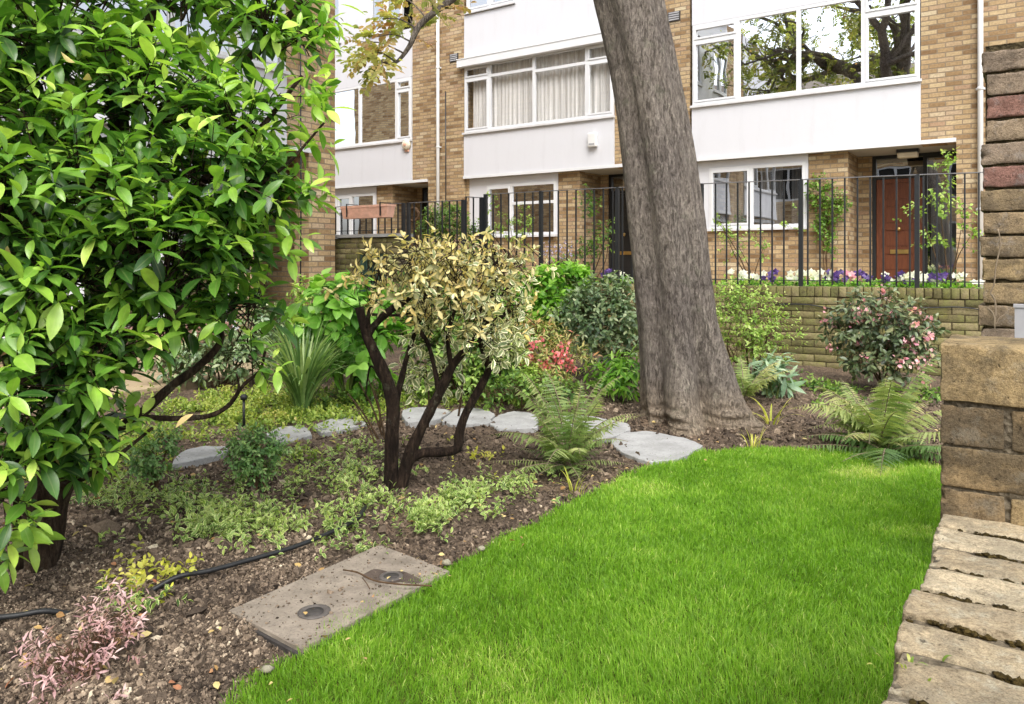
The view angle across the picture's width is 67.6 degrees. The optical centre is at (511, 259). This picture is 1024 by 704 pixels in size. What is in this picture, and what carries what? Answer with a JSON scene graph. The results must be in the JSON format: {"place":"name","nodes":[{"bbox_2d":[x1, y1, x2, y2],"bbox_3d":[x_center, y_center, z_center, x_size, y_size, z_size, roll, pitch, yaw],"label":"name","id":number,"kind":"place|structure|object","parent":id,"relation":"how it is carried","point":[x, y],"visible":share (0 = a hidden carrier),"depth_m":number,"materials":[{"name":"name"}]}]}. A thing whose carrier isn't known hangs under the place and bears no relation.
{"place":"outdoors","nodes":[
{"label":"outdoors","id":0,"kind":"place"},
{"bbox_2d":[2,355,278,411],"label":"path","id":1,"kind":"structure","parent":0,"point":[131,386],"depth_m":6.66,"materials":[{"name":"beige stone"}]},
{"bbox_2d":[107,321,232,373],"bbox_3d":[-3.384,0.860,7.601,0.405,0.410,1.200,0,0,34],"label":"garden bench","id":2,"kind":"object","parent":1,"relation":"on","point":[226,322],"visible":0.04,"depth_m":7.62,"materials":[{"name":"wood"}]},
{"bbox_2d":[5,378,586,490],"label":"weedy grass","id":3,"kind":"structure","parent":0,"point":[288,410],"depth_m":5.36,"materials":[{"name":"green plant"}]},
{"bbox_2d":[0,335,943,703],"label":"soil bed","id":4,"kind":"object","parent":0,"point":[836,375],"visible":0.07,"depth_m":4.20,"materials":[{"name":"brown soil"}]},
{"bbox_2d":[8,576,155,703],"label":"mauve plant","id":5,"kind":"object","parent":4,"relation":"on","point":[92,657],"visible":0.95,"depth_m":2.05,"materials":[{"name":"pink plant"}]},
{"bbox_2d":[124,423,183,492],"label":"boxwood","id":6,"kind":"object","parent":4,"relation":"on","point":[149,460],"visible":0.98,"depth_m":3.64,"materials":[{"name":"green plant"}]},
{"bbox_2d":[0,0,364,593],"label":"laurel bush","id":7,"kind":"object","parent":4,"relation":"on","point":[54,341],"visible":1,"depth_m":2.59,"materials":[{"name":"green plant"}]},
{"bbox_2d":[0,505,366,619],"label":"hose","id":8,"kind":"object","parent":4,"relation":"on","point":[52,611],"visible":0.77,"depth_m":2.65,"materials":[{"name":"black rubber"}]},
{"bbox_2d":[172,446,227,469],"bbox_3d":[-1.763,1.116,4.259,0.262,0.068,0.399,0,0,34],"label":"stepping stone","id":9,"kind":"object","parent":4,"relation":"on","point":[198,456],"visible":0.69,"depth_m":4.22,"materials":[{"name":"grey stone"}]},
{"bbox_2d":[141,301,289,387],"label":"shrub","id":10,"kind":"object","parent":4,"relation":"on","point":[221,359],"visible":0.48,"depth_m":6.54,"materials":[{"name":"green plant"}]},
{"bbox_2d":[240,394,247,426],"bbox_3d":[-1.771,1.020,5.046,0.048,0.260,0.048,0,0,34],"label":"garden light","id":11,"kind":"object","parent":4,"relation":"in","point":[243,397],"visible":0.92,"depth_m":5.04,"materials":[{"name":"black metal"}]},
{"bbox_2d":[216,422,294,492],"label":"boxwood","id":12,"kind":"object","parent":4,"relation":"on","point":[246,454],"visible":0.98,"depth_m":3.62,"materials":[{"name":"green plant"}]},
{"bbox_2d":[266,426,311,444],"bbox_3d":[-1.384,1.116,4.762,0.266,0.068,0.443,0,0,-29],"label":"stepping stone","id":13,"kind":"object","parent":4,"relation":"on","point":[300,435],"visible":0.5,"depth_m":4.75,"materials":[{"name":"grey stone"}]},
{"bbox_2d":[96,436,504,607],"bbox_3d":[-0.885,1.076,3.559,0.966,0.113,2.324,0,0,34],"label":"yellow groundcover","id":14,"kind":"object","parent":4,"relation":"on","point":[172,570],"visible":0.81,"depth_m":2.68,"materials":[{"name":"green plant"}]},
{"bbox_2d":[222,311,381,412],"bbox_3d":[-1.550,0.719,5.528,1.137,0.762,1.208,0,0,-26],"label":"strap clump","id":15,"kind":"object","parent":4,"relation":"on","point":[302,381],"visible":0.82,"depth_m":5.40,"materials":[{"name":"green plant"}]},
{"bbox_2d":[283,274,346,381],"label":"woody shrub","id":16,"kind":"object","parent":4,"relation":"on","point":[297,295],"visible":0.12,"depth_m":6.96,"materials":[{"name":"green plant"}]},
{"bbox_2d":[70,424,561,614],"bbox_3d":[-1.059,1.081,3.812,2.180,0.187,2.341,0,0,-40],"label":"variegated groundcover","id":17,"kind":"object","parent":4,"relation":"on","point":[429,515],"visible":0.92,"depth_m":3.33,"materials":[{"name":"green plant"}]},
{"bbox_2d":[229,545,448,658],"bbox_3d":[-0.545,1.117,2.528,0.386,0.066,0.712,0,0,34],"label":"inspection cover","id":18,"kind":"object","parent":4,"relation":"on","point":[273,632],"visible":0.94,"depth_m":2.45,"materials":[{"name":"grey concrete"}]},
{"bbox_2d":[343,569,431,588],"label":"twig","id":19,"kind":"object","parent":18,"relation":"on","point":[385,582],"visible":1,"depth_m":2.53,"materials":[{"name":"brown wood"}]},
{"bbox_2d":[313,416,366,436],"bbox_3d":[-1.143,1.116,5.049,0.330,0.068,0.490,0,0,34],"label":"stepping stone","id":20,"kind":"object","parent":4,"relation":"on","point":[339,422],"visible":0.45,"depth_m":4.97,"materials":[{"name":"grey stone"}]},
{"bbox_2d":[280,267,411,400],"bbox_3d":[-1.247,0.600,5.929,0.913,1.080,0.836,0,0,10],"label":"hydrangea","id":21,"kind":"object","parent":4,"relation":"on","point":[343,314],"visible":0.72,"depth_m":5.76,"materials":[{"name":"green plant"}]},
{"bbox_2d":[335,233,452,344],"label":"boundary wall","id":22,"kind":"structure","parent":4,"relation":"on","point":[348,248],"depth_m":10.68,"materials":[{"name":"brick"}]},
{"bbox_2d":[335,203,405,234],"bbox_3d":[-2.004,-0.551,10.699,1.338,0.427,0.051,0,0,34],"label":"railing","id":23,"kind":"object","parent":22,"relation":"on","point":[403,217],"visible":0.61,"depth_m":10.53,"materials":[{"name":"black metal"}]},
{"bbox_2d":[340,202,395,218],"bbox_3d":[-1.984,-0.673,10.562,0.898,0.203,0.212,0,0,34],"label":"planter trough","id":24,"kind":"object","parent":23,"relation":"hanging from","point":[379,210],"visible":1,"depth_m":10.44,"materials":[{"name":"ceramic"}]},
{"bbox_2d":[360,253,385,334],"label":"shrub","id":25,"kind":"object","parent":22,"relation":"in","point":[371,269],"depth_m":10.70,"materials":[{"name":"green plant"}]},
{"bbox_2d":[406,200,465,286],"bbox_3d":[-1.009,-0.194,10.031,0.963,1.142,0.048,0,0,33],"label":"railing","id":26,"kind":"object","parent":22,"relation":"on","point":[408,218],"visible":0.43,"depth_m":10.03,"materials":[{"name":"black metal"}]},
{"bbox_2d":[402,407,450,427],"bbox_3d":[-0.597,1.116,5.370,0.351,0.068,0.499,0,0,-12],"label":"stepping stone","id":27,"kind":"object","parent":4,"relation":"on","point":[415,414],"visible":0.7,"depth_m":5.30,"materials":[{"name":"grey stone"}]},
{"bbox_2d":[322,220,558,490],"bbox_3d":[-0.356,0.483,3.731,0.932,1.323,1.062,0,0,-40],"label":"variegated shrub","id":28,"kind":"object","parent":4,"relation":"on","point":[472,298],"visible":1,"depth_m":3.64,"materials":[{"name":"green plant"}]},
{"bbox_2d":[393,269,524,403],"bbox_3d":[-0.499,0.564,6.154,0.811,1.146,1.455,0,0,-43],"label":"green shrub","id":29,"kind":"object","parent":4,"relation":"on","point":[436,352],"visible":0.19,"depth_m":5.89,"materials":[{"name":"green plant"}]},
{"bbox_2d":[442,408,494,426],"bbox_3d":[-0.291,1.116,5.290,0.343,0.068,0.563,0,0,4],"label":"stepping stone","id":30,"kind":"object","parent":4,"relation":"on","point":[475,418],"visible":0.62,"depth_m":5.20,"materials":[{"name":"grey stone"}]},
{"bbox_2d":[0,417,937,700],"bbox_3d":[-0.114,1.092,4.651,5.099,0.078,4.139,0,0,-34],"label":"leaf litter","id":31,"kind":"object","parent":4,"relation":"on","point":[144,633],"visible":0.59,"depth_m":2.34,"materials":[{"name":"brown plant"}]},
{"bbox_2d":[392,329,563,405],"bbox_3d":[-0.274,0.835,5.919,1.358,0.608,0.643,0,0,7],"label":"euonymus","id":32,"kind":"object","parent":4,"relation":"on","point":[532,369],"visible":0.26,"depth_m":5.82,"materials":[{"name":"green plant"}]},
{"bbox_2d":[490,411,538,432],"bbox_3d":[0.018,1.116,5.165,0.324,0.068,0.587,0,0,2],"label":"stepping stone","id":33,"kind":"object","parent":4,"relation":"on","point":[521,422],"visible":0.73,"depth_m":5.07,"materials":[{"name":"grey stone"}]},
{"bbox_2d":[463,369,590,412],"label":"perennial","id":34,"kind":"object","parent":4,"relation":"on","point":[523,387],"visible":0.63,"depth_m":5.48,"materials":[{"name":"green plant"}]},
{"bbox_2d":[493,257,596,361],"bbox_3d":[0.292,0.554,7.276,0.877,1.167,1.044,0,0,34],"label":"choisya","id":35,"kind":"object","parent":4,"relation":"on","point":[547,299],"visible":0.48,"depth_m":7.15,"materials":[{"name":"green plant"}]},
{"bbox_2d":[489,308,601,397],"bbox_3d":[0.174,0.740,6.167,0.994,0.794,0.785,0,0,34],"label":"pieris","id":36,"kind":"object","parent":4,"relation":"on","point":[549,357],"visible":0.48,"depth_m":6.06,"materials":[{"name":"green plant"}]},
{"bbox_2d":[336,0,765,436],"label":"tree","id":37,"kind":"object","parent":4,"relation":"on","point":[689,386],"visible":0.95,"depth_m":5.07,"materials":[{"name":"grey plant"}]},
{"bbox_2d":[485,367,644,482],"bbox_3d":[0.231,0.847,3.968,0.760,0.519,0.716,0,0,-41],"label":"fern","id":38,"kind":"object","parent":4,"relation":"on","point":[566,444],"visible":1,"depth_m":3.99,"materials":[{"name":"green plant"}]},
{"bbox_2d":[560,467,598,494],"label":"grass tuft","id":39,"kind":"object","parent":4,"relation":"on","point":[569,482],"visible":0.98,"depth_m":3.62,"materials":[{"name":"yellow plant"}]},
{"bbox_2d":[540,270,638,380],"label":"evergreen shrub","id":40,"kind":"object","parent":4,"relation":"on","point":[585,325],"visible":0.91,"depth_m":6.81,"materials":[{"name":"green plant"}]},
{"bbox_2d":[563,415,629,442],"bbox_3d":[0.473,1.116,4.986,0.612,0.068,0.574,0,0,34],"label":"stepping stone","id":41,"kind":"object","parent":4,"relation":"on","point":[616,431],"visible":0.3,"depth_m":4.89,"materials":[{"name":"grey stone"}]},
{"bbox_2d":[272,368,940,409],"bbox_3d":[0.870,1.078,6.222,5.378,0.281,1.289,0,0,-3],"label":"mixed groundcover","id":42,"kind":"object","parent":4,"relation":"on","point":[814,382],"visible":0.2,"depth_m":6.15,"materials":[{"name":"green plant"}]},
{"bbox_2d":[578,345,639,403],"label":"leafy perennial","id":43,"kind":"object","parent":4,"relation":"on","point":[620,366],"visible":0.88,"depth_m":5.93,"materials":[{"name":"green plant"}]},
{"bbox_2d":[610,431,702,465],"bbox_3d":[0.800,1.116,4.460,0.539,0.068,0.667,0,0,34],"label":"stepping stone","id":44,"kind":"object","parent":4,"relation":"on","point":[649,446],"visible":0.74,"depth_m":4.42,"materials":[{"name":"grey stone"}]},
{"bbox_2d":[712,274,808,373],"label":"airy shrub","id":45,"kind":"object","parent":4,"relation":"on","point":[758,336],"visible":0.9,"depth_m":7.03,"materials":[{"name":"green plant"}]},
{"bbox_2d":[734,356,793,400],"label":"fern","id":46,"kind":"object","parent":4,"relation":"on","point":[750,389],"visible":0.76,"depth_m":5.93,"materials":[{"name":"green plant"}]},
{"bbox_2d":[748,348,805,398],"bbox_3d":[2.133,0.940,6.191,0.499,0.456,0.483,0,0,15],"label":"hellebore","id":47,"kind":"object","parent":4,"relation":"on","point":[779,390],"visible":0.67,"depth_m":6.15,"materials":[{"name":"green plant"}]},
{"bbox_2d":[751,397,804,424],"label":"daffodil clump","id":48,"kind":"object","parent":4,"relation":"on","point":[766,416],"visible":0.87,"depth_m":5.08,"materials":[{"name":"yellow plant"}]},
{"bbox_2d":[784,351,941,450],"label":"fern","id":49,"kind":"object","parent":4,"relation":"on","point":[867,422],"visible":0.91,"depth_m":4.36,"materials":[{"name":"green plant"}]},
{"bbox_2d":[785,424,942,475],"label":"fern","id":50,"kind":"object","parent":4,"relation":"on","point":[898,452],"visible":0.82,"depth_m":4.22,"materials":[{"name":"green plant"}]},
{"bbox_2d":[814,282,950,386],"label":"rhododendron","id":51,"kind":"object","parent":4,"relation":"on","point":[904,330],"visible":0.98,"depth_m":6.34,"materials":[{"name":"green plant"}]},
{"bbox_2d":[882,514,1023,703],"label":"paved path","id":52,"kind":"structure","parent":4,"relation":"on","point":[963,606],"depth_m":0.97,"materials":[{"name":"stone"}]},
{"bbox_2d":[863,644,950,680],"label":"wall weed","id":53,"kind":"object","parent":52,"relation":"on","point":[911,659],"depth_m":0.88,"materials":[{"name":"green plant"}]},
{"bbox_2d":[940,334,1023,525],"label":"brick pier","id":54,"kind":"structure","parent":4,"relation":"on","point":[982,426],"depth_m":1.35,"materials":[{"name":"beige stone"}]},
{"bbox_2d":[1013,304,1023,337],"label":"gate post","id":55,"kind":"object","parent":54,"relation":"on","point":[1019,320],"visible":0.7,"depth_m":2.07,"materials":[{"name":"white paint"}]},
{"bbox_2d":[978,41,1023,337],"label":"brick pier","id":56,"kind":"structure","parent":4,"relation":"on","point":[1002,194],"depth_m":2.48,"materials":[{"name":"brown brick"}]},
{"bbox_2d":[987,229,1007,329],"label":"climber stem","id":57,"kind":"object","parent":56,"relation":"attached to","point":[995,316],"visible":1,"depth_m":2.47,"materials":[{"name":"brown plant"}]},
{"bbox_2d":[456,0,691,288],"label":"terraced house","id":58,"kind":"structure","parent":0,"point":[543,97],"depth_m":15.93,"materials":[{"name":"white paint"}]},
{"bbox_2d":[464,0,515,14],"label":"window","id":59,"kind":"structure","parent":58,"relation":"in","point":[480,5],"depth_m":16.61,"materials":[{"name":"white glass"}]},
{"bbox_2d":[487,181,556,237],"bbox_3d":[0.415,-1.070,16.571,1.820,1.300,0.955,0,0,34],"label":"window","id":60,"kind":"structure","parent":58,"relation":"in","point":[548,185],"depth_m":16.68,"materials":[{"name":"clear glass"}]},
{"bbox_2d":[462,43,614,134],"bbox_3d":[0.495,-3.515,15.954,3.730,1.510,0.237,0,0,34],"label":"window","id":61,"kind":"structure","parent":58,"relation":"in","point":[575,85],"depth_m":15.92,"materials":[{"name":"white glass"}]},
{"bbox_2d":[588,132,597,147],"bbox_3d":[1.586,-2.355,15.054,0.190,0.280,0.095,0,0,34],"label":"alarm box","id":62,"kind":"object","parent":58,"relation":"attached to","point":[592,139],"visible":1,"depth_m":15.01,"materials":[{"name":"white plastic"}]},
{"bbox_2d":[614,194,633,277],"bbox_3d":[2.354,-0.362,15.899,0.628,2.025,0.123,0,0,34],"label":"door","id":63,"kind":"structure","parent":58,"relation":"in","point":[626,239],"depth_m":15.93,"materials":[{"name":"black wood"}]},
{"bbox_2d":[668,10,679,21],"bbox_3d":[3.005,-4.510,14.179,0.240,0.180,0.030,0,0,34],"label":"wall vent","id":64,"kind":"object","parent":58,"relation":"attached to","point":[673,16],"depth_m":14.17,"materials":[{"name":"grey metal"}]},
{"bbox_2d":[219,445,941,703],"bbox_3d":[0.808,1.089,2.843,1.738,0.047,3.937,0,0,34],"label":"lawn grass","id":65,"kind":"structure","parent":0,"point":[753,475],"depth_m":2.49,"materials":[{"name":"green plant"}]},
{"label":"raised bed","id":66,"kind":"structure","parent":0,"visible":0},
{"bbox_2d":[486,191,534,272],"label":"young shrub","id":67,"kind":"object","parent":66,"relation":"on","point":[521,222],"visible":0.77,"depth_m":11.60,"materials":[{"name":"green plant"}]},
{"bbox_2d":[543,240,580,280],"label":"lilac perennial","id":68,"kind":"object","parent":66,"relation":"on","point":[563,255],"visible":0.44,"depth_m":10.67,"materials":[{"name":"purple plant"}]},
{"bbox_2d":[719,268,753,284],"bbox_3d":[2.654,0.234,9.009,0.380,0.269,0.291,0,0,34],"label":"pansy","id":69,"kind":"object","parent":66,"relation":"on","point":[731,271],"visible":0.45,"depth_m":8.99,"materials":[{"name":"white plant"}]},
{"bbox_2d":[734,270,766,285],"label":"pansy","id":70,"kind":"object","parent":66,"relation":"on","point":[757,276],"visible":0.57,"depth_m":8.89,"materials":[{"name":"white plant"}]},
{"bbox_2d":[711,203,804,281],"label":"rose bush","id":71,"kind":"object","parent":66,"relation":"on","point":[733,236],"visible":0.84,"depth_m":10.06,"materials":[{"name":"green plant"}]},
{"bbox_2d":[565,280,983,287],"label":"bedding foliage","id":72,"kind":"object","parent":66,"relation":"on","point":[863,283],"visible":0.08,"depth_m":8.28,"materials":[{"name":"green plant"}]},
{"bbox_2d":[761,268,789,285],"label":"pansy","id":73,"kind":"object","parent":66,"relation":"on","point":[775,271],"visible":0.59,"depth_m":8.78,"materials":[{"name":"purple plant"}]},
{"bbox_2d":[778,270,811,285],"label":"pansy","id":74,"kind":"object","parent":66,"relation":"on","point":[790,275],"visible":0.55,"depth_m":8.63,"materials":[{"name":"white plant"}]},
{"bbox_2d":[792,268,821,285],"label":"pansy","id":75,"kind":"object","parent":66,"relation":"on","point":[813,273],"visible":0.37,"depth_m":8.56,"materials":[{"name":"white plant"}]},
{"bbox_2d":[803,269,838,285],"bbox_3d":[3.436,0.222,8.469,0.335,0.258,0.298,0,0,-37],"label":"pansy","id":76,"kind":"object","parent":66,"relation":"on","point":[817,276],"visible":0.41,"depth_m":8.46,"materials":[{"name":"white plant"}]},
{"bbox_2d":[816,269,848,285],"bbox_3d":[3.549,0.249,8.401,0.342,0.300,0.376,0,0,34],"label":"pansy","id":77,"kind":"object","parent":66,"relation":"on","point":[836,274],"visible":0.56,"depth_m":8.36,"materials":[{"name":"purple plant"}]},
{"bbox_2d":[829,269,860,286],"bbox_3d":[3.647,0.228,8.335,0.372,0.246,0.287,0,0,34],"label":"pansy","id":78,"kind":"object","parent":66,"relation":"on","point":[852,276],"visible":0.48,"depth_m":8.28,"materials":[{"name":"pink plant"}]},
{"bbox_2d":[842,269,879,287],"bbox_3d":[3.784,0.227,8.211,0.321,0.262,0.378,0,0,-29],"label":"pansy","id":79,"kind":"object","parent":66,"relation":"on","point":[864,275],"visible":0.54,"depth_m":8.22,"materials":[{"name":"purple plant"}]},
{"bbox_2d":[879,270,913,286],"bbox_3d":[4.083,0.236,8.059,0.390,0.262,0.374,0,0,7],"label":"pansy","id":80,"kind":"object","parent":66,"relation":"on","point":[887,277],"visible":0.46,"depth_m":8.02,"materials":[{"name":"purple plant"}]},
{"bbox_2d":[893,271,932,287],"bbox_3d":[4.183,0.238,7.967,0.458,0.261,0.299,0,0,12],"label":"pansy","id":81,"kind":"object","parent":66,"relation":"on","point":[905,277],"visible":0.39,"depth_m":7.94,"materials":[{"name":"white plant"}]},
{"bbox_2d":[892,147,983,287],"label":"climbing rose","id":82,"kind":"object","parent":66,"relation":"on","point":[930,241],"visible":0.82,"depth_m":8.37,"materials":[{"name":"green plant"}]},
{"bbox_2d":[924,271,956,287],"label":"pansy","id":83,"kind":"object","parent":66,"relation":"on","point":[943,276],"visible":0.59,"depth_m":7.80,"materials":[{"name":"purple plant"}]},
{"bbox_2d":[944,272,984,287],"bbox_3d":[4.549,0.262,7.758,0.319,0.280,0.364,0,0,-13],"label":"pansy","id":84,"kind":"object","parent":66,"relation":"on","point":[959,276],"visible":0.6,"depth_m":7.72,"materials":[{"name":"white plant"}]},
{"label":"front path","id":85,"kind":"structure","parent":0,"visible":0},
{"bbox_2d":[335,0,472,284],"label":"terraced house","id":86,"kind":"structure","parent":85,"relation":"on","point":[376,128],"depth_m":18.11,"materials":[{"name":"yellow brick"}]},
{"bbox_2d":[335,0,341,43],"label":"window","id":87,"kind":"structure","parent":86,"relation":"in","point":[337,2],"depth_m":19.26,"materials":[{"name":"white glass"}]},
{"bbox_2d":[335,193,374,238],"bbox_3d":[-4.250,-1.070,19.282,2.200,1.100,0.072,0,0,34],"label":"window","id":88,"kind":"structure","parent":86,"relation":"in","point":[356,199],"depth_m":19.08,"materials":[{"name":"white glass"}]},
{"bbox_2d":[335,77,411,149],"bbox_3d":[-3.875,-3.515,18.873,3.760,1.510,0.115,0,0,34],"label":"window","id":89,"kind":"structure","parent":86,"relation":"in","point":[385,116],"depth_m":18.52,"materials":[{"name":"glass"}]},
{"bbox_2d":[370,0,411,34],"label":"window","id":90,"kind":"structure","parent":86,"relation":"in","point":[373,10],"depth_m":18.52,"materials":[{"name":"white glass"}]},
{"bbox_2d":[436,2,440,283],"bbox_3d":[-1.679,-3.600,17.334,0.120,8.500,0.101,0,0,34],"label":"downpipe","id":91,"kind":"object","parent":86,"relation":"attached to","point":[438,68],"visible":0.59,"depth_m":17.31,"materials":[{"name":"white plastic"}]},
{"bbox_2d":[445,91,445,254],"bbox_3d":[-1.499,-1.600,17.264,0.031,4.400,0.024,0,0,34],"label":"drain cable","id":92,"kind":"object","parent":86,"relation":"attached to","point":[445,151],"visible":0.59,"depth_m":17.25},
{"bbox_2d":[411,200,494,265],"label":"garden shrub","id":93,"kind":"object","parent":85,"relation":"on","point":[446,220],"visible":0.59,"depth_m":11.54,"materials":[{"name":"green plant"}]},
{"bbox_2d":[568,183,614,281],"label":"climbing shrub","id":94,"kind":"object","parent":85,"relation":"on","point":[600,239],"visible":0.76,"depth_m":11.28,"materials":[{"name":"green plant"}]},
{"bbox_2d":[803,172,852,274],"bbox_3d":[5.225,-0.392,12.643,0.807,2.146,0.474,0,0,34],"label":"jasmine","id":95,"kind":"object","parent":85,"relation":"on","point":[840,203],"visible":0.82,"depth_m":12.61,"materials":[{"name":"green plant"}]},
{"bbox_2d":[690,0,1023,287],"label":"terraced house","id":96,"kind":"structure","parent":85,"relation":"on","point":[791,89],"depth_m":12.87,"materials":[{"name":"yellow brick"}]},
{"bbox_2d":[707,162,806,230],"bbox_3d":[4.516,-1.110,13.763,1.740,1.300,0.955,0,0,34],"label":"window","id":97,"kind":"structure","parent":96,"relation":"in","point":[793,170],"depth_m":13.68,"materials":[{"name":"clear glass"}]},
{"bbox_2d":[690,0,921,108],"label":"window","id":98,"kind":"structure","parent":96,"relation":"in","point":[835,45],"depth_m":12.85,"materials":[{"name":"glass"}]},
{"bbox_2d":[877,178,921,286],"bbox_3d":[6.587,-0.362,13.001,0.708,2.025,0.123,0,0,34],"label":"door","id":99,"kind":"structure","parent":96,"relation":"in","point":[889,184],"depth_m":13.05,"materials":[{"name":"red wood"}]},
{"bbox_2d":[896,148,919,158],"bbox_3d":[6.418,-1.718,12.391,0.320,0.139,0.160,0,0,34],"label":"porch lamp","id":100,"kind":"object","parent":96,"relation":"attached to","point":[907,153],"visible":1,"depth_m":12.34,"materials":[{"name":"beige plastic"}]},
{"bbox_2d":[976,0,984,287],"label":"downpipe","id":101,"kind":"object","parent":96,"relation":"attached to","point":[980,88],"visible":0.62,"depth_m":11.36,"materials":[{"name":"white plastic"}]},
{"label":"ground","id":102,"kind":"structure","parent":0,"visible":0},
{"bbox_2d":[0,0,334,366],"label":"terraced house","id":103,"kind":"structure","parent":102,"relation":"on","point":[322,223],"depth_m":10.40,"materials":[{"name":"brick"}]},
{"bbox_2d":[2,133,238,337],"bbox_3d":[-4.577,-0.240,8.551,0.955,2.340,2.840,0,0,34],"label":"window","id":104,"kind":"structure","parent":103,"relation":"in","point":[213,152],"depth_m":9.13,"materials":[{"name":"white glass"}]},
{"bbox_2d":[15,0,289,75],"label":"window","id":105,"kind":"structure","parent":103,"relation":"in","point":[223,54],"depth_m":9.14,"materials":[{"name":"white glass"}]},
{"bbox_2d":[300,9,301,295],"bbox_3d":[-2.821,-1.225,10.197,0.029,4.550,0.020,0,0,-34],"label":"wall cable","id":106,"kind":"object","parent":103,"relation":"attached to","point":[300,167],"depth_m":10.19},
{"bbox_2d":[481,281,983,375],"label":"retaining wall","id":107,"kind":"structure","parent":102,"relation":"on","point":[962,321],"depth_m":7.90,"materials":[{"name":"brick"}]},
{"bbox_2d":[483,172,984,287],"bbox_3d":[2.728,-0.279,8.383,6.931,1.142,0.310,0,0,25],"label":"railing","id":108,"kind":"object","parent":107,"relation":"on","point":[916,281],"visible":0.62,"depth_m":8.09,"materials":[{"name":"black metal"}]},
{"bbox_2d":[465,196,482,281],"bbox_3d":[-0.492,-0.239,9.879,0.274,1.142,0.068,0,0,-34],"label":"railing","id":109,"kind":"object","parent":108,"relation":"attached to","point":[480,216],"visible":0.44,"depth_m":9.91,"materials":[{"name":"black metal"}]},
{"bbox_2d":[776,304,978,309],"bbox_3d":[3.835,0.485,7.598,2.317,0.065,0.062,0,0,23],"label":"wall cable","id":110,"kind":"object","parent":107,"relation":"attached to","point":[886,306],"depth_m":7.48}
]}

